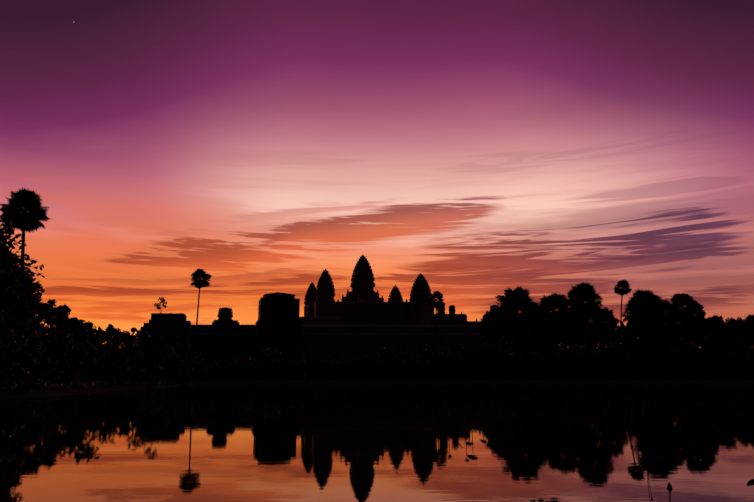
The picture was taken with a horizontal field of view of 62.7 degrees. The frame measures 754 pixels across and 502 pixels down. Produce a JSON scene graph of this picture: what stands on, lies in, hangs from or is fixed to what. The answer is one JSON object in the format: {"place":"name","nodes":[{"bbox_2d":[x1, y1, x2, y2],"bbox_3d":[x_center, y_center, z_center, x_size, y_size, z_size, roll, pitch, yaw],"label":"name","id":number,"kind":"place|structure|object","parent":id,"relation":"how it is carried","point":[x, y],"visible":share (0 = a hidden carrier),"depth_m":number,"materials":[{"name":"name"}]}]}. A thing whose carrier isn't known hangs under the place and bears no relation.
{"place":"outdoors","nodes":[
{"label":"outdoors","id":0,"kind":"place"},
{"bbox_2d":[258,289,299,319],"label":"scaffold poles","id":1,"kind":"object","parent":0,"point":[282,306],"visible":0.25,"depth_m":250.75,"materials":[{"name":"black metal"}]},
{"bbox_2d":[0,384,753,501],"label":"pond water","id":2,"kind":"structure","parent":0,"point":[208,450],"depth_m":13.68,"materials":[{"name":"black liquid"}]},
{"bbox_2d":[26,385,753,501],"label":"plants","id":3,"kind":"object","parent":2,"relation":"on","point":[669,487],"depth_m":25.35,"materials":[{"name":"black plant"}]},
{"bbox_2d":[0,379,753,399],"bbox_3d":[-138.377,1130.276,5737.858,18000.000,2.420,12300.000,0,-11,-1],"label":"ground","id":4,"kind":"structure","parent":0,"point":[11,393],"depth_m":87.50,"materials":[{"name":"black plant"}]},
{"bbox_2d":[255,292,301,362],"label":"scaffold netting","id":5,"kind":"object","parent":4,"relation":"on","point":[280,331],"visible":0.77,"depth_m":248.40,"materials":[{"name":"black fabric"}]},
{"bbox_2d":[139,254,521,372],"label":"temple","id":6,"kind":"structure","parent":4,"relation":"on","point":[360,320],"depth_m":274.62,"materials":[{"name":"stone"}]},
{"bbox_2d":[0,314,753,393],"bbox_3d":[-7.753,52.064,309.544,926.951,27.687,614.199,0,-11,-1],"label":"shrub belt","id":7,"kind":"object","parent":4,"relation":"on","point":[82,363],"depth_m":93.00,"materials":[{"name":"black plant"}]},
{"bbox_2d":[0,216,753,365],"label":"tree foliage","id":8,"kind":"object","parent":4,"relation":"on","point":[9,296],"visible":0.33,"depth_m":89.00,"materials":[{"name":"black plant"}]},
{"bbox_2d":[0,207,753,384],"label":"tree trunks","id":9,"kind":"object","parent":4,"relation":"on","point":[52,326],"visible":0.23,"depth_m":117.74,"materials":[{"name":"black plant"}]},
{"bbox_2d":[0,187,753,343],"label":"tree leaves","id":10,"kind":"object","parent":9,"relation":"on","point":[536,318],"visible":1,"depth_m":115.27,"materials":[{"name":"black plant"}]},
{"bbox_2d":[0,0,753,347],"label":"sky","id":11,"kind":"structure","parent":0,"point":[480,149],"materials":[{"name":"purple"}]}
]}

